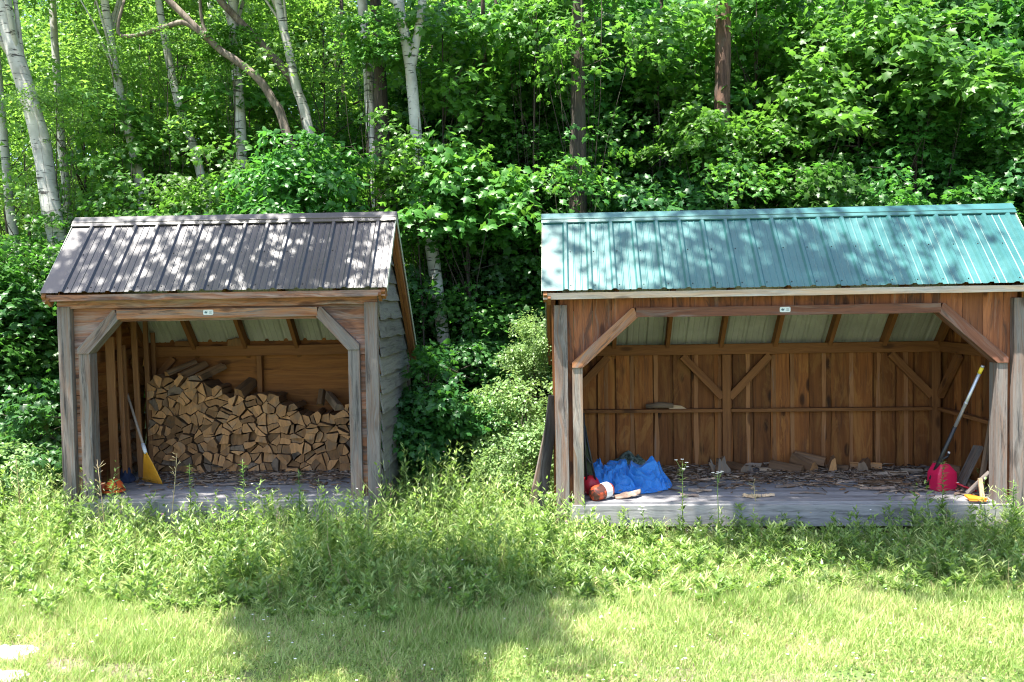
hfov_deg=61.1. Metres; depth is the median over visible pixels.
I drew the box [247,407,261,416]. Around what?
firewood log
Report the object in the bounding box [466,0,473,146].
slender tree
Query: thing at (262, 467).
firewood log
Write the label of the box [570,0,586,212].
dark tree
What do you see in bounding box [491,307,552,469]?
leafy shrub
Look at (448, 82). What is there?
maple sapling
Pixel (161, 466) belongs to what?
firewood log
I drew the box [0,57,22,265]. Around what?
birch tree
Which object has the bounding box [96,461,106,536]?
grass stalk
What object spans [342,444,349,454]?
firewood log
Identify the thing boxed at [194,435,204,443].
firewood log
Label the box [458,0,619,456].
maple sapling
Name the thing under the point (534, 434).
leafy shrub
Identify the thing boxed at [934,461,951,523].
leafy weed
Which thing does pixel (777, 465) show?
firewood log
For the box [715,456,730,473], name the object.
wood chunk
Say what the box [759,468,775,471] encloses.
wood chunk
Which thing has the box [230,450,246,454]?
firewood log
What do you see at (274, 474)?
bark strip
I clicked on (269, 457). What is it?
firewood log
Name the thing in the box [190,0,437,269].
maple tree
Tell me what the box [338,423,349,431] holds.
firewood log
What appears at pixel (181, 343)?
wood chunk
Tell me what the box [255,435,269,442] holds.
firewood log
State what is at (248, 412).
firewood log
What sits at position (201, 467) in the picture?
firewood log
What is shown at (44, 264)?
maple tree
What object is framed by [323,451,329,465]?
firewood log
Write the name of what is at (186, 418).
firewood log
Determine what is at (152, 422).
firewood log
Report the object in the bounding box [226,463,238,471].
firewood log
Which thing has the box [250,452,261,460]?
firewood log
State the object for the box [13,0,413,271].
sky
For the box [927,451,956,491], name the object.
gas can
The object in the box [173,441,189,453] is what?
firewood log
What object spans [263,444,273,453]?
firewood log
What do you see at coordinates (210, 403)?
firewood log
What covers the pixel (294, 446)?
firewood log
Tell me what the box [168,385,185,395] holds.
firewood log
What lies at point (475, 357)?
maple tree
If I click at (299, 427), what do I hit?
firewood log
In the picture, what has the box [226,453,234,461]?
firewood log
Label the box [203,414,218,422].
firewood log
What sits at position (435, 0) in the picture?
broadleaf tree
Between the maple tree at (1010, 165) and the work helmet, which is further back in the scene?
the maple tree at (1010, 165)
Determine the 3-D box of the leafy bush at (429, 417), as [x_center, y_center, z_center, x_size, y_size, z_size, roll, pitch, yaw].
[-0.862,0.983,9.791,1.858,2.039,1.706,-1,2,0]
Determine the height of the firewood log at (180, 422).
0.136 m
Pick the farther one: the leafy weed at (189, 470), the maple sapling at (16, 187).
the maple sapling at (16, 187)
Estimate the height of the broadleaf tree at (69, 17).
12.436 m
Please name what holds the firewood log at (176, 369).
on the firewood log at (167, 381)
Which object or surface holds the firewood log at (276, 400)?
on the firewood log at (271, 408)
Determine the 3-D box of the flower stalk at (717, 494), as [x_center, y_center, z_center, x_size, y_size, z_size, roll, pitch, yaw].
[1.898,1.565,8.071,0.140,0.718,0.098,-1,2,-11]
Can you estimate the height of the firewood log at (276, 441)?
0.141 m
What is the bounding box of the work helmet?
[101,478,125,493]
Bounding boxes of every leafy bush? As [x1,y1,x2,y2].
[0,384,63,512]
[350,338,517,498]
[418,431,512,505]
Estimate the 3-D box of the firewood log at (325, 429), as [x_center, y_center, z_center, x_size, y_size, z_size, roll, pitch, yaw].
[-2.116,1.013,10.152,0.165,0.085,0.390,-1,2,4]
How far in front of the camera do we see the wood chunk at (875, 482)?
9.00 m
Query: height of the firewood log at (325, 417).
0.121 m
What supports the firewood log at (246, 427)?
on the firewood log at (246, 436)
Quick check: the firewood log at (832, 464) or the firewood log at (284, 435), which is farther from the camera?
the firewood log at (284, 435)
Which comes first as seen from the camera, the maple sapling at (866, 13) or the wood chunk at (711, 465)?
the wood chunk at (711, 465)
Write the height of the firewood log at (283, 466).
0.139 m
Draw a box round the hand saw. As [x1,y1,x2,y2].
[955,482,976,491]
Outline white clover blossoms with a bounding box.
[2,584,1008,681]
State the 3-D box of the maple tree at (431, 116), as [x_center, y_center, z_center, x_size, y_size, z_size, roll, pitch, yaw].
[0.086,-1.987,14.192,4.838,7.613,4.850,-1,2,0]
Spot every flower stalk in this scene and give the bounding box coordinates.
[638,506,648,547]
[677,459,688,533]
[711,471,723,528]
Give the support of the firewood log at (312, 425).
on the firewood log at (315, 430)
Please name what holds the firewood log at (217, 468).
on the firewood shed at (306, 307)
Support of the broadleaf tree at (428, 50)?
on the ground at (256, 678)
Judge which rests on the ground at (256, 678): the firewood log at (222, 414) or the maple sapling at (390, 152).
the maple sapling at (390, 152)
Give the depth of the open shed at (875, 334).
8.61 m
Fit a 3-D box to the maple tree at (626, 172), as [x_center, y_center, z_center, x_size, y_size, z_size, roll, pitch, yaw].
[1.643,-0.922,12.889,3.338,5.528,4.045,-1,2,0]
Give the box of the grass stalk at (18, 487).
[11,461,23,528]
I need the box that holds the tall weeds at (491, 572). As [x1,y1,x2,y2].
[0,394,1023,626]
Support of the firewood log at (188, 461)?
on the firewood log
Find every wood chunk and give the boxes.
[175,341,189,345]
[669,405,685,408]
[708,459,715,471]
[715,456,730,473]
[726,461,752,472]
[745,463,763,466]
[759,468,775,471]
[826,464,849,470]
[858,480,886,485]
[874,479,902,483]
[877,471,908,475]
[901,468,922,473]
[933,460,960,470]
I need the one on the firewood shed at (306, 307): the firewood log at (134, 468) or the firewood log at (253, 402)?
the firewood log at (134, 468)
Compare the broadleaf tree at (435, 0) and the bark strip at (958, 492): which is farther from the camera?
the broadleaf tree at (435, 0)
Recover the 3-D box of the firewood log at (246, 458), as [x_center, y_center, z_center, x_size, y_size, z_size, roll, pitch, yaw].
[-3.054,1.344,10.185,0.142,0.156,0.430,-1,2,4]
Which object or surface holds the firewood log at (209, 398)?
on the firewood log at (210, 403)
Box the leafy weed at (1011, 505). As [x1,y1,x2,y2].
[1006,480,1019,542]
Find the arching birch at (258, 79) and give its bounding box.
[116,0,301,172]
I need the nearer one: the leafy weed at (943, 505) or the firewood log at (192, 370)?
the leafy weed at (943, 505)
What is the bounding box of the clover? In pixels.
[1,545,1023,681]
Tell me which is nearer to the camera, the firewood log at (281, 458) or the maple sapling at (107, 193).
the firewood log at (281, 458)
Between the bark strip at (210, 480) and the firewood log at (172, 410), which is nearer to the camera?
the bark strip at (210, 480)
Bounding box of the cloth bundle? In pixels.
[120,467,135,483]
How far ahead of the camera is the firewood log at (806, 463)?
9.72 m
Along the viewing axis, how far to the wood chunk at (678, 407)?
10.09 m
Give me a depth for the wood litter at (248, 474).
9.58 m
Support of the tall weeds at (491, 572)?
on the ground at (256, 678)
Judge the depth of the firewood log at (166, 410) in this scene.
9.97 m
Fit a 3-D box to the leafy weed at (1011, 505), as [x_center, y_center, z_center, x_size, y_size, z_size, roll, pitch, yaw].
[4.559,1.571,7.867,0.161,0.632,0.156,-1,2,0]
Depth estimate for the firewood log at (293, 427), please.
9.93 m
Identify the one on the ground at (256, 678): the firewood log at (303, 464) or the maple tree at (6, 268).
the maple tree at (6, 268)
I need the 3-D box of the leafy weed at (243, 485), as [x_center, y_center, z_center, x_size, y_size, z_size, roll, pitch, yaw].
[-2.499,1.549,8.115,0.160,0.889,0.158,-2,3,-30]
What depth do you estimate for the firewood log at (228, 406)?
9.96 m
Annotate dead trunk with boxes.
[714,2,730,207]
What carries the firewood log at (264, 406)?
on the firewood log at (259, 418)
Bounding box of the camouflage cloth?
[613,450,645,464]
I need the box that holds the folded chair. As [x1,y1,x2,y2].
[583,413,595,479]
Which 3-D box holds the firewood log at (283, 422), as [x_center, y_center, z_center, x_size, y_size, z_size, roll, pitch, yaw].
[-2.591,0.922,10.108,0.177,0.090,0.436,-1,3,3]
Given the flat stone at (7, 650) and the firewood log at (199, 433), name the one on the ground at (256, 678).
the flat stone at (7, 650)
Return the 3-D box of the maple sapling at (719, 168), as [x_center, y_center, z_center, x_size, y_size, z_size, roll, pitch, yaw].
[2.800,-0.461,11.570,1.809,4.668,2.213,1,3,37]
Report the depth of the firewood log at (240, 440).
9.97 m
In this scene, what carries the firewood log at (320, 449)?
on the firewood log at (320, 458)
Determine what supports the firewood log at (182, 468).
on the firewood shed at (306, 307)
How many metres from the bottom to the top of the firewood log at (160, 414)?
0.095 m
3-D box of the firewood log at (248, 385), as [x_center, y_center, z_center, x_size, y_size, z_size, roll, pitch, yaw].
[-3.120,0.544,10.168,0.163,0.116,0.406,0,17,11]
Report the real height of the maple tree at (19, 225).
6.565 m
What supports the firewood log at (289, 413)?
on the firewood log at (294, 417)
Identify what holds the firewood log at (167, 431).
on the firewood log at (170, 436)
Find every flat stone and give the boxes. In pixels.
[0,644,38,659]
[0,670,29,681]
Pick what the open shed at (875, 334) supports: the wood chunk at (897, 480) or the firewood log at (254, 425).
the wood chunk at (897, 480)
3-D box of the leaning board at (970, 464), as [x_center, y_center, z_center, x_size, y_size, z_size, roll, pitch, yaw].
[4.623,1.281,8.789,0.288,0.449,0.145,-1,2,-12]
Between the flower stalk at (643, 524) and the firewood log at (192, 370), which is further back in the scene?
the firewood log at (192, 370)
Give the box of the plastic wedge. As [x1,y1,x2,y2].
[964,494,987,500]
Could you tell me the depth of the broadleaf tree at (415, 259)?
16.25 m
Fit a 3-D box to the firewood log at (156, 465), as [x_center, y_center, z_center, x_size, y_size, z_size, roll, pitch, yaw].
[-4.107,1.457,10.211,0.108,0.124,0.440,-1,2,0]
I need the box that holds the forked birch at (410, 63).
[367,0,453,389]
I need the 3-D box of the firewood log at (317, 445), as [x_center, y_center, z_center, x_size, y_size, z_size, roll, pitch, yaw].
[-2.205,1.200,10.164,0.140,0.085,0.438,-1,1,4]
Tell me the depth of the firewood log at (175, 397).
9.95 m
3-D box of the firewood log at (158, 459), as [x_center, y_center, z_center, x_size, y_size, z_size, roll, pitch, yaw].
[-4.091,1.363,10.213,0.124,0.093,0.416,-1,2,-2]
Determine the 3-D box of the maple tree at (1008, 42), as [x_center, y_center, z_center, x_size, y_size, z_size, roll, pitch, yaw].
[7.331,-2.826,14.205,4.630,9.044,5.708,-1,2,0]
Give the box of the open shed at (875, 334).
[541,203,1023,533]
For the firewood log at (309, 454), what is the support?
on the firewood log at (311, 460)
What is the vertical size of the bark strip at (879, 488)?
0.043 m
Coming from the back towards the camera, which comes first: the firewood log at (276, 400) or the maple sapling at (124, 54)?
the maple sapling at (124, 54)
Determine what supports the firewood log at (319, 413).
on the firewood log at (312, 425)
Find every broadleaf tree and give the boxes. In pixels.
[0,0,65,147]
[0,0,92,184]
[0,0,233,186]
[0,85,87,231]
[10,112,59,203]
[13,0,284,175]
[26,97,222,231]
[31,2,195,145]
[82,0,357,148]
[132,0,333,135]
[199,0,439,127]
[214,77,368,210]
[276,0,499,111]
[301,41,424,268]
[328,0,593,116]
[368,0,566,33]
[404,246,481,334]
[465,0,714,65]
[593,0,737,70]
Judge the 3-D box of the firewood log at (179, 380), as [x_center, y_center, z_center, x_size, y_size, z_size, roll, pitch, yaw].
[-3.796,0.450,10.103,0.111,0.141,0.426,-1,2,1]
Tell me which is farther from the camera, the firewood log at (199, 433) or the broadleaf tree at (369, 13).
the broadleaf tree at (369, 13)
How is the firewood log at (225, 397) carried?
on the firewood log at (220, 402)
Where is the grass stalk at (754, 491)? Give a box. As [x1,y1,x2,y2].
[749,479,760,500]
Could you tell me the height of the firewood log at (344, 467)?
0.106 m
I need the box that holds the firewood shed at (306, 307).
[40,211,416,538]
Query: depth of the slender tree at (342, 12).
16.76 m
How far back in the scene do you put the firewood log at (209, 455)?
9.92 m
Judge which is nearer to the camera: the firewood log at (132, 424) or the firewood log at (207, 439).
the firewood log at (132, 424)
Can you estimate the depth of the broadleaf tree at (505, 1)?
17.71 m
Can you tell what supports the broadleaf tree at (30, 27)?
on the ground at (256, 678)
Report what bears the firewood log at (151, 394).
on the firewood log
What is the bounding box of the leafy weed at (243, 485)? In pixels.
[237,459,248,526]
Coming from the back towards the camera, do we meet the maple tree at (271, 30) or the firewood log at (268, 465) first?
the maple tree at (271, 30)
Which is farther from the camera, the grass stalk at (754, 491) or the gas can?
the gas can
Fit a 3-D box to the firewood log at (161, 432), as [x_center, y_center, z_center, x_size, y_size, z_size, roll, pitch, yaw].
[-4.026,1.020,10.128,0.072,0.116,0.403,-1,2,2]
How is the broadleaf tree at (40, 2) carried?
on the ground at (256, 678)
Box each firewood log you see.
[130,419,135,429]
[130,431,135,437]
[131,441,136,449]
[132,451,136,461]
[132,464,137,472]
[147,383,162,390]
[147,390,164,399]
[148,419,156,429]
[148,423,163,435]
[149,378,158,387]
[149,398,161,410]
[149,438,166,445]
[152,417,166,424]
[153,373,177,387]
[153,434,165,438]
[153,446,159,455]
[154,410,168,418]
[154,456,162,463]
[154,462,161,471]
[155,398,163,409]
[156,387,167,393]
[156,392,174,398]
[156,448,169,457]
[157,425,165,435]
[157,464,167,471]
[159,441,169,450]
[161,465,176,470]
[162,376,177,386]
[162,406,174,415]
[162,460,178,465]
[163,397,168,406]
[163,453,177,460]
[164,359,197,375]
[164,382,174,389]
[164,415,178,427]
[164,426,171,435]
[164,445,173,453]
[165,437,188,445]
[166,431,182,440]
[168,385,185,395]
[168,394,179,399]
[168,397,177,407]
[168,407,175,415]
[170,423,191,433]
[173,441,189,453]
[173,447,183,458]
[174,373,195,386]
[174,402,179,415]
[175,413,187,427]
[176,396,190,405]
[176,464,190,471]
[178,361,208,377]
[178,451,195,460]
[179,403,186,414]
[179,412,195,423]
[179,433,194,440]
[179,435,194,444]
[180,378,188,389]
[180,391,191,403]
[182,423,193,433]
[183,456,192,464]
[184,387,197,399]
[186,401,193,414]
[187,379,212,387]
[187,441,203,450]
[187,466,196,472]
[188,375,211,379]
[188,446,199,453]
[190,403,198,414]
[190,413,198,426]
[191,424,202,433]
[192,392,205,403]
[192,452,202,463]
[194,429,202,438]
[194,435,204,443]
[194,454,203,465]
[195,363,226,380]
[196,411,205,425]
[197,382,206,396]
[197,463,205,472]
[198,393,211,403]
[198,402,217,412]
[198,444,206,452]
[199,424,211,430]
[200,441,207,451]
[202,418,211,424]
[202,425,212,433]
[203,379,222,396]
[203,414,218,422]
[203,433,218,436]
[203,451,214,461]
[203,462,211,471]
[204,396,215,400]
[204,434,220,442]
[204,456,211,464]
[205,399,216,406]
[206,409,218,417]
[207,405,220,410]
[207,438,220,447]
[207,445,220,452]
[211,420,221,434]
[211,466,225,471]
[212,383,231,396]
[212,452,220,464]
[214,386,231,397]
[215,423,222,434]
[216,398,227,406]
[216,434,223,442]
[217,392,233,400]
[217,410,231,418]
[217,416,239,422]
[218,454,226,465]
[219,434,230,443]
[220,407,232,414]
[220,442,231,451]
[220,445,231,455]
[221,427,233,435]
[222,403,237,410]
[223,422,236,431]
[223,459,235,469]
[226,413,244,422]
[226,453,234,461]
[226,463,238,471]
[228,337,241,345]
[228,395,237,405]
[228,416,249,427]
[230,444,246,450]
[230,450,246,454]
[231,433,238,444]
[232,399,252,415]
[232,417,247,429]
[232,427,242,433]
[234,377,256,397]
[234,451,247,463]
[235,393,250,404]
[237,432,247,444]
[239,465,247,471]
[240,415,260,423]
[240,451,255,464]
[241,409,253,418]
[242,422,254,432]
[243,432,251,441]
[243,440,257,448]
[245,392,260,400]
[245,399,257,406]
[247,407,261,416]
[247,443,258,451]
[247,461,257,468]
[248,422,258,429]
[248,462,262,472]
[250,431,257,440]
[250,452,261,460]
[251,445,263,452]
[253,404,263,414]
[255,427,270,435]
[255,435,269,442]
[255,452,263,463]
[256,395,263,404]
[256,413,270,423]
[257,423,278,433]
[258,391,275,402]
[258,415,267,424]
[258,442,270,446]
[260,462,266,470]
[262,401,268,413]
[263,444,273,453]
[263,452,277,461]
[265,462,272,471]
[266,391,286,401]
[267,403,276,413]
[267,412,279,424]
[267,423,279,431]
[268,432,281,441]
[269,394,286,406]
[269,443,277,452]
[270,427,280,432]
[271,434,280,445]
[271,457,279,471]
[276,399,288,415]
[276,453,290,464]
[277,444,283,452]
[279,401,294,416]
[279,418,292,426]
[279,438,291,444]
[280,453,292,462]
[280,461,289,470]
[281,425,290,433]
[281,433,292,438]
[282,444,290,453]
[286,408,303,415]
[286,466,299,471]
[288,400,306,410]
[288,459,300,466]
[289,442,302,453]
[290,409,308,423]
[290,423,297,433]
[290,429,302,438]
[291,437,304,442]
[292,452,300,459]
[295,424,304,431]
[295,452,307,462]
[297,427,306,436]
[298,415,311,426]
[298,440,305,453]
[300,456,312,468]
[301,464,312,470]
[302,410,314,425]
[303,441,315,454]
[304,433,316,439]
[305,438,315,443]
[305,446,320,460]
[306,427,320,433]
[306,454,316,463]
[307,421,321,427]
[310,413,315,423]
[310,459,319,469]
[313,407,326,423]
[313,440,326,449]
[314,445,325,453]
[315,431,323,441]
[316,389,325,405]
[316,452,325,466]
[316,463,326,470]
[317,421,335,425]
[319,425,335,432]
[321,409,332,423]
[321,433,327,441]
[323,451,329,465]
[325,391,343,410]
[325,438,339,450]
[327,431,339,441]
[327,448,340,459]
[327,458,338,470]
[328,424,339,432]
[330,410,339,423]
[332,460,339,468]
[334,409,348,418]
[334,417,349,424]
[337,427,349,434]
[337,443,345,454]
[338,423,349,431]
[339,436,348,442]
[339,452,349,463]
[339,462,350,471]
[340,434,349,438]
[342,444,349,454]
[646,402,673,408]
[768,460,803,472]
[789,452,817,470]
[795,451,825,466]
[827,455,836,471]
[849,462,881,468]
[857,457,870,471]
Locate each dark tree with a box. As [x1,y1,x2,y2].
[370,0,392,211]
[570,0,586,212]
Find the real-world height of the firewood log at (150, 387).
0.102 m
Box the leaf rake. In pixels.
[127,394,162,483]
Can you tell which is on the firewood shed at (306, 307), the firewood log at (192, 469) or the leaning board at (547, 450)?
the firewood log at (192, 469)
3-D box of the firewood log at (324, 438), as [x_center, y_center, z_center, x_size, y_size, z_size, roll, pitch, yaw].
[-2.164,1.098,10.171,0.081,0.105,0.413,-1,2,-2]
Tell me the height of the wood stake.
0.180 m
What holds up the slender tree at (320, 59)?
on the ground at (256, 678)
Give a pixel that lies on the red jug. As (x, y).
(590, 482)
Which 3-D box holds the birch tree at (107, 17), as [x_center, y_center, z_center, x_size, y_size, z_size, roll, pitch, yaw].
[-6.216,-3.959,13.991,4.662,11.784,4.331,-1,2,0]
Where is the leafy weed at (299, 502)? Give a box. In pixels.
[294,469,307,529]
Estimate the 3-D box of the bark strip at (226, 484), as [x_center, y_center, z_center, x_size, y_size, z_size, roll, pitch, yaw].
[-2.940,1.521,9.207,0.400,0.033,0.053,-1,2,7]
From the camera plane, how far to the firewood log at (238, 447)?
9.93 m
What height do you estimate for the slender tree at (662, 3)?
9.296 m
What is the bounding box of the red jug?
[584,473,599,494]
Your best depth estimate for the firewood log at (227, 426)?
9.96 m
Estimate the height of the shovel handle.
1.292 m
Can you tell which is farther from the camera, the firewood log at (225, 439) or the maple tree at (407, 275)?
the maple tree at (407, 275)
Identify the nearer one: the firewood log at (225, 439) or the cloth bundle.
the cloth bundle
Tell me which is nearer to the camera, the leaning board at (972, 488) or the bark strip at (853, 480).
the leaning board at (972, 488)
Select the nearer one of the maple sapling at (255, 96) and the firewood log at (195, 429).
the firewood log at (195, 429)
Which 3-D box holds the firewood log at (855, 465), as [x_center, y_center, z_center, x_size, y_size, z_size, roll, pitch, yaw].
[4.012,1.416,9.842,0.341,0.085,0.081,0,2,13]
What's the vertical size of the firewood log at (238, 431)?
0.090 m
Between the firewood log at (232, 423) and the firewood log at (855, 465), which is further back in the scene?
the firewood log at (232, 423)
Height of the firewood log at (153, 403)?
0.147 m
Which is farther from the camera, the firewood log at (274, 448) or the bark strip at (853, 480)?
the firewood log at (274, 448)
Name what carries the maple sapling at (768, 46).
on the ground at (256, 678)
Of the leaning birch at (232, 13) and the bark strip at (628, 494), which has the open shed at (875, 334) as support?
the bark strip at (628, 494)
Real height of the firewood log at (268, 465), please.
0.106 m
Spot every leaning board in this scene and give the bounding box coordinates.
[529,428,544,507]
[536,395,554,511]
[957,445,983,488]
[965,471,988,493]
[977,420,988,490]
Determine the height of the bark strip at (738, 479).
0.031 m
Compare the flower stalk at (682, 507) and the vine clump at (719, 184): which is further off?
the vine clump at (719, 184)
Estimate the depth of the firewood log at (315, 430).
9.89 m
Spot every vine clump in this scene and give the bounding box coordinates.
[211,126,377,214]
[665,123,772,210]
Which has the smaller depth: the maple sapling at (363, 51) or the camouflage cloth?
the camouflage cloth
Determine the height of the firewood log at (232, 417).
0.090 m
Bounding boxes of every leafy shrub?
[0,428,61,527]
[456,365,553,501]
[471,437,553,520]
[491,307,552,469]
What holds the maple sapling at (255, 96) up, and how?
on the ground at (256, 678)
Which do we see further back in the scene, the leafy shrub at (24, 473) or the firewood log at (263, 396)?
the firewood log at (263, 396)
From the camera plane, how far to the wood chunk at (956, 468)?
9.13 m
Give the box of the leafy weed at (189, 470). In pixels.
[184,464,196,519]
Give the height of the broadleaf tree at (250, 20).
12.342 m
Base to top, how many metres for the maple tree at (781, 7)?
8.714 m
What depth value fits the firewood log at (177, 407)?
9.97 m
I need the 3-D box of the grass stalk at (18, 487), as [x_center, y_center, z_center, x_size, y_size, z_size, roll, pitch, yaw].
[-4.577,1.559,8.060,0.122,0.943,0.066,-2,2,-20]
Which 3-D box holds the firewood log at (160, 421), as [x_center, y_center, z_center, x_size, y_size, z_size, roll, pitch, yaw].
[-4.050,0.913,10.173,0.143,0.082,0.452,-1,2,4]
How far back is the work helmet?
8.86 m
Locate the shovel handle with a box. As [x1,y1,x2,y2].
[919,365,984,488]
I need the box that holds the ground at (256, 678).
[0,380,1023,681]
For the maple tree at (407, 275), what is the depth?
12.03 m
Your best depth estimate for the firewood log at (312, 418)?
9.94 m
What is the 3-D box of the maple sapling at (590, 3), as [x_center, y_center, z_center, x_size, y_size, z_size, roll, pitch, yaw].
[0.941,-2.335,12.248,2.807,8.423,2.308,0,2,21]
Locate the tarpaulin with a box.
[584,456,671,493]
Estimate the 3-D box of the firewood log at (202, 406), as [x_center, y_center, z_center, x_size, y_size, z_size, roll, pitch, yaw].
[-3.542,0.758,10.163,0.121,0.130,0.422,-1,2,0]
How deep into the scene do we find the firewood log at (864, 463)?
9.66 m
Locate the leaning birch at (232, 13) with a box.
[216,0,308,154]
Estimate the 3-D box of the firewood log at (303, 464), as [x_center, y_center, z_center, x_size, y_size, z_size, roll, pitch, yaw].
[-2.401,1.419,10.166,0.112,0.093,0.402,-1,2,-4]
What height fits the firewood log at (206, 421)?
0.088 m
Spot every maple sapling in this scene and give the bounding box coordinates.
[0,32,156,243]
[0,66,211,226]
[0,78,127,253]
[0,141,183,279]
[15,34,302,214]
[45,34,186,213]
[53,91,223,214]
[64,152,210,228]
[107,13,245,211]
[122,145,266,214]
[159,72,349,202]
[161,141,269,214]
[188,14,266,194]
[216,17,467,202]
[309,141,463,242]
[324,5,413,211]
[347,0,550,301]
[353,106,496,387]
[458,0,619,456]
[469,123,639,235]
[504,0,623,212]
[507,0,681,212]
[587,0,750,181]
[665,133,805,209]
[691,0,847,207]
[772,0,950,174]
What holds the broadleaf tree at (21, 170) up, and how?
on the ground at (256, 678)
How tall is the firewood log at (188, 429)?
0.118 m
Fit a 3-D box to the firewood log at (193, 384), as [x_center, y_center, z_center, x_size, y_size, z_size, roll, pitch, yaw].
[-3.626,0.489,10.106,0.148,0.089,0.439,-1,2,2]
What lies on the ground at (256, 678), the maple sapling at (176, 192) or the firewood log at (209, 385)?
the maple sapling at (176, 192)
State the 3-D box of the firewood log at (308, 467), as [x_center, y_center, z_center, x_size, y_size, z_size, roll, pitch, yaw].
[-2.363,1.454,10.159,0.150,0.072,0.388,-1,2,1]
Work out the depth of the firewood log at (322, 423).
9.90 m
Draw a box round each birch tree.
[0,0,66,330]
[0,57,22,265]
[14,0,238,212]
[49,0,72,227]
[155,0,210,210]
[156,0,317,190]
[207,1,222,121]
[265,0,326,204]
[357,0,374,206]
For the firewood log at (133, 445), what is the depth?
9.93 m
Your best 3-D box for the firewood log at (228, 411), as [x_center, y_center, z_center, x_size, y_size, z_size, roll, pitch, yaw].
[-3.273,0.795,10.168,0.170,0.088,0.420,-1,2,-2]
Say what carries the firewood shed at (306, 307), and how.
on the ground at (256, 678)
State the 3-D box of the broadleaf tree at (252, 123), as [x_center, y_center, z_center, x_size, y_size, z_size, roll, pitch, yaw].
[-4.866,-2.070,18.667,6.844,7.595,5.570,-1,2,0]
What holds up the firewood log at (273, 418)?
on the firewood log at (263, 428)
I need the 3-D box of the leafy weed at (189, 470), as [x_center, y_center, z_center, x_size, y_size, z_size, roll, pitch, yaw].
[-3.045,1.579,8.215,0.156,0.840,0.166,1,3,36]
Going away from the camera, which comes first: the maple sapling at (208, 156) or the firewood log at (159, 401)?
the firewood log at (159, 401)
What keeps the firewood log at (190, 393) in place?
on the firewood log at (189, 406)
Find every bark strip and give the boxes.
[184,478,236,482]
[216,483,252,485]
[255,473,297,475]
[301,476,338,479]
[614,489,640,498]
[680,493,698,496]
[688,488,711,491]
[722,477,754,479]
[743,493,760,497]
[762,493,774,496]
[775,483,800,487]
[790,491,825,494]
[837,479,857,481]
[860,486,899,489]
[954,488,964,494]
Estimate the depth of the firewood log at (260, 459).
9.95 m
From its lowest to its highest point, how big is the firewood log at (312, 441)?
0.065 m
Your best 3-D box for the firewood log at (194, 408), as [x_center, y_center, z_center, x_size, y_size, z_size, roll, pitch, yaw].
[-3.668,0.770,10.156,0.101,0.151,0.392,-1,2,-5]
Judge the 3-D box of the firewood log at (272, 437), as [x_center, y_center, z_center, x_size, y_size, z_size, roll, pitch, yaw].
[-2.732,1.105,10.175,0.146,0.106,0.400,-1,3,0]
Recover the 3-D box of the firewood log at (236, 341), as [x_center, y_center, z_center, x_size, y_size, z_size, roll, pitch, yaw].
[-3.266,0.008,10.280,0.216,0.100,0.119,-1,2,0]
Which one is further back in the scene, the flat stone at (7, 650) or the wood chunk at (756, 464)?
the wood chunk at (756, 464)
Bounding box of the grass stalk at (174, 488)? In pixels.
[169,453,180,536]
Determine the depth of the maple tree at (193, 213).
11.58 m
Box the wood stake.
[978,478,984,496]
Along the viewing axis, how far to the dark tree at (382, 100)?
12.59 m
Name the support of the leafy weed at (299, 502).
on the ground at (256, 678)
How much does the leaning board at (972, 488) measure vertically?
0.253 m
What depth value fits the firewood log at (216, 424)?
9.92 m
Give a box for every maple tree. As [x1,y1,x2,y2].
[0,27,200,280]
[0,152,43,271]
[0,203,144,410]
[0,234,60,445]
[0,268,60,441]
[6,0,272,251]
[55,169,218,406]
[74,0,356,215]
[163,205,250,215]
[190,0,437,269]
[314,195,426,386]
[318,0,559,274]
[378,112,543,387]
[387,148,550,383]
[389,0,661,255]
[406,263,464,436]
[418,331,552,470]
[423,106,617,396]
[429,246,552,429]
[433,0,760,207]
[510,88,718,318]
[533,166,750,278]
[556,0,834,208]
[629,84,763,209]
[660,0,947,204]
[682,125,883,209]
[716,36,898,207]
[739,0,1023,198]
[749,64,982,206]
[800,0,1023,196]
[829,81,1023,223]
[831,0,1023,197]
[923,54,1023,227]
[970,0,1023,141]
[986,159,1023,210]
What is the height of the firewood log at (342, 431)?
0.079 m
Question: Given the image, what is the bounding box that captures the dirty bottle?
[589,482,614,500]
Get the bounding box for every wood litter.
[134,468,350,491]
[658,462,985,495]
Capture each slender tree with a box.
[319,16,323,115]
[339,0,345,132]
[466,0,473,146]
[479,0,486,165]
[659,0,663,167]
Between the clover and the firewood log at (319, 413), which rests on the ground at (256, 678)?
the clover
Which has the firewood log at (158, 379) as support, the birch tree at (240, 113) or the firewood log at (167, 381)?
the firewood log at (167, 381)

